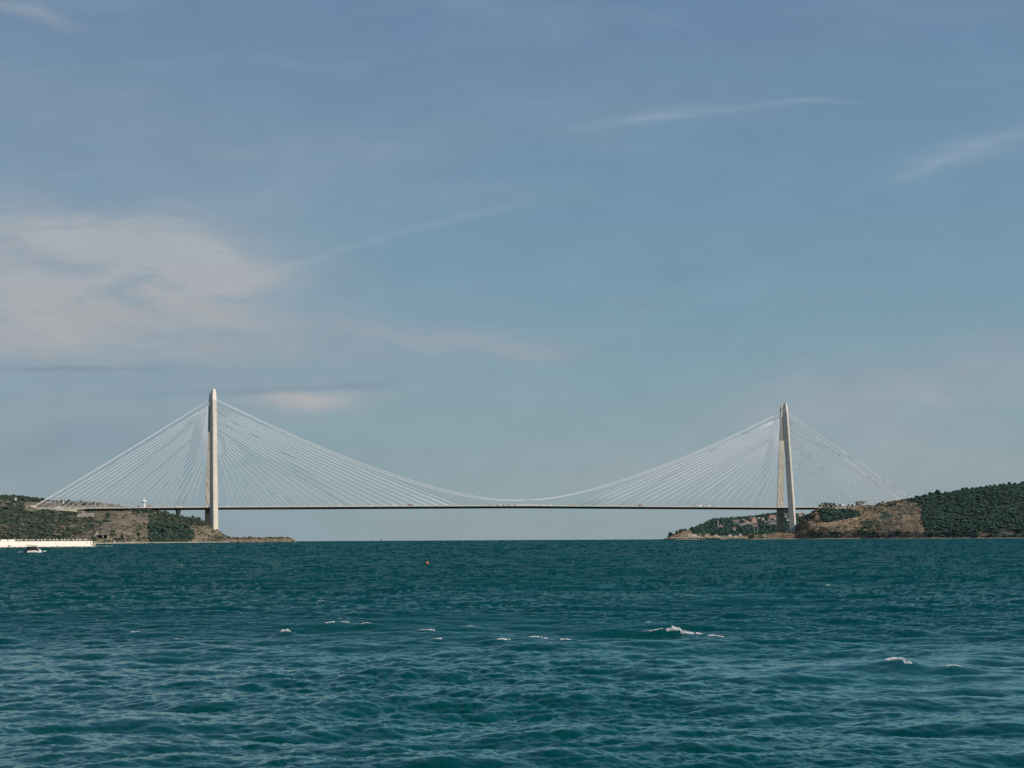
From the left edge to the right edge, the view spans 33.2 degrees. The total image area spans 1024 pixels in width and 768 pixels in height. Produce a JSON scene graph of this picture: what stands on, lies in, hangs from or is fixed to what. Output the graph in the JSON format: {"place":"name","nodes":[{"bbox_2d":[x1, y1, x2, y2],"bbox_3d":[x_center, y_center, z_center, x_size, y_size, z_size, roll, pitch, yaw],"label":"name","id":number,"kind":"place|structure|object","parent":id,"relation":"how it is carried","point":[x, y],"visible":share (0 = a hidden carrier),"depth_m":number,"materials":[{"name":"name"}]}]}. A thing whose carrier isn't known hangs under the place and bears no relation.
{"place":"outdoors","nodes":[
{"label":"outdoors","id":0,"kind":"place"},
{"bbox_2d":[0,495,296,543],"bbox_3d":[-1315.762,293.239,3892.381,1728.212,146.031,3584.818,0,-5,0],"label":"hillside","id":1,"kind":"structure","parent":0,"point":[126,521],"depth_m":3251.68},
{"bbox_2d":[77,513,93,516],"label":"retaining wall","id":2,"kind":"structure","parent":1,"relation":"on","point":[85,514],"depth_m":3337.20,"materials":[{"name":"concrete"}]},
{"bbox_2d":[95,531,111,539],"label":"restaurant","id":3,"kind":"structure","parent":1,"relation":"on","point":[101,535],"depth_m":2664.79,"materials":[{"name":"metal"}]},
{"bbox_2d":[0,494,230,541],"bbox_3d":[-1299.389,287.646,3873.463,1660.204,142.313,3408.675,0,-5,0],"label":"scrub","id":4,"kind":"object","parent":1,"relation":"on","point":[40,533],"visible":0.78,"depth_m":3152.33,"materials":[{"name":"green plant"}]},
{"bbox_2d":[0,512,293,541],"bbox_3d":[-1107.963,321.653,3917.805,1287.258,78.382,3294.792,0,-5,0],"label":"dry bushes","id":5,"kind":"object","parent":1,"relation":"on","point":[97,538],"visible":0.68,"depth_m":3126.52,"materials":[{"name":"brown plant"}]},
{"bbox_2d":[231,539,295,541],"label":"boulders","id":6,"kind":"object","parent":1,"relation":"on","point":[279,540],"visible":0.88,"depth_m":3545.28,"materials":[{"name":"stone"}]},
{"bbox_2d":[36,389,914,531],"bbox_3d":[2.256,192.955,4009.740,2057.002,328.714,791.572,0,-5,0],"label":"cable bridge","id":7,"kind":"structure","parent":1,"relation":"on","point":[211,508],"depth_m":3875.30,"materials":[{"name":"metal"}]},
{"bbox_2d":[0,538,1023,767],"bbox_3d":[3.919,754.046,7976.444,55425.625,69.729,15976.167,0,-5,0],"label":"sea","id":8,"kind":"structure","parent":0,"point":[786,670],"depth_m":67.97,"materials":[{"name":"liquid"}]},
{"bbox_2d":[25,545,40,552],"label":"motorboat","id":9,"kind":"object","parent":8,"relation":"on","point":[31,549],"visible":0.92,"depth_m":667.96,"materials":[{"name":"white paint"}]},
{"bbox_2d":[0,539,95,547],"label":"sea wall","id":10,"kind":"structure","parent":8,"relation":"in","point":[5,543],"depth_m":1228.27,"materials":[{"name":"paint"}]},
{"bbox_2d":[133,544,958,665],"bbox_3d":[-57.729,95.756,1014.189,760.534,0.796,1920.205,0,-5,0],"label":"foam","id":11,"kind":"object","parent":8,"relation":"on","point":[668,629],"visible":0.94,"depth_m":81.07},
{"bbox_2d":[0,0,1023,540],"label":"sky","id":12,"kind":"structure","parent":0,"point":[530,250],"materials":[{"name":"blue"}]},
{"bbox_2d":[662,515,797,539],"bbox_3d":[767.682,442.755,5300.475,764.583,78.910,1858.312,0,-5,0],"label":"village hill","id":13,"kind":"structure","parent":0,"point":[683,533],"depth_m":4502.91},
{"bbox_2d":[670,537,721,538],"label":"boulders","id":14,"kind":"object","parent":13,"relation":"on","point":[697,537],"visible":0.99,"depth_m":4426.41,"materials":[{"name":"grey stone"}]},
{"bbox_2d":[668,512,805,535],"bbox_3d":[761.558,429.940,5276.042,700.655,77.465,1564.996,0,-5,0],"label":"woodland","id":15,"kind":"object","parent":13,"relation":"on","point":[715,523],"visible":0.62,"depth_m":4710.12,"materials":[{"name":"green plant"}]},
{"bbox_2d":[748,485,1023,538],"bbox_3d":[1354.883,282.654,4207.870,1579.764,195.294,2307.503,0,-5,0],"label":"headland","id":16,"kind":"structure","parent":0,"point":[882,519],"depth_m":4026.90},
{"bbox_2d":[796,498,913,537],"bbox_3d":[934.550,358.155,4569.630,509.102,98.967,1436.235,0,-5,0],"label":"scrub","id":17,"kind":"object","parent":16,"relation":"on","point":[866,519],"visible":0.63,"depth_m":4138.70,"materials":[{"name":"green plant"}]},
{"bbox_2d":[855,501,866,505],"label":"building","id":18,"kind":"structure","parent":16,"relation":"on","point":[858,504],"depth_m":4456.29,"materials":[{"name":"metal"}]},
{"bbox_2d":[796,498,998,537],"bbox_3d":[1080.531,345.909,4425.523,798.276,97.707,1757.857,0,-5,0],"label":"dry bushes","id":19,"kind":"object","parent":16,"relation":"on","point":[883,534],"visible":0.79,"depth_m":4076.16,"materials":[{"name":"brown plant"}]},
{"bbox_2d":[818,483,1023,536],"bbox_3d":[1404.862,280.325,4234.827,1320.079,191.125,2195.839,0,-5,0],"label":"woodland","id":20,"kind":"object","parent":16,"relation":"on","point":[999,524],"visible":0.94,"depth_m":3956.96,"materials":[{"name":"green plant"}]}
]}

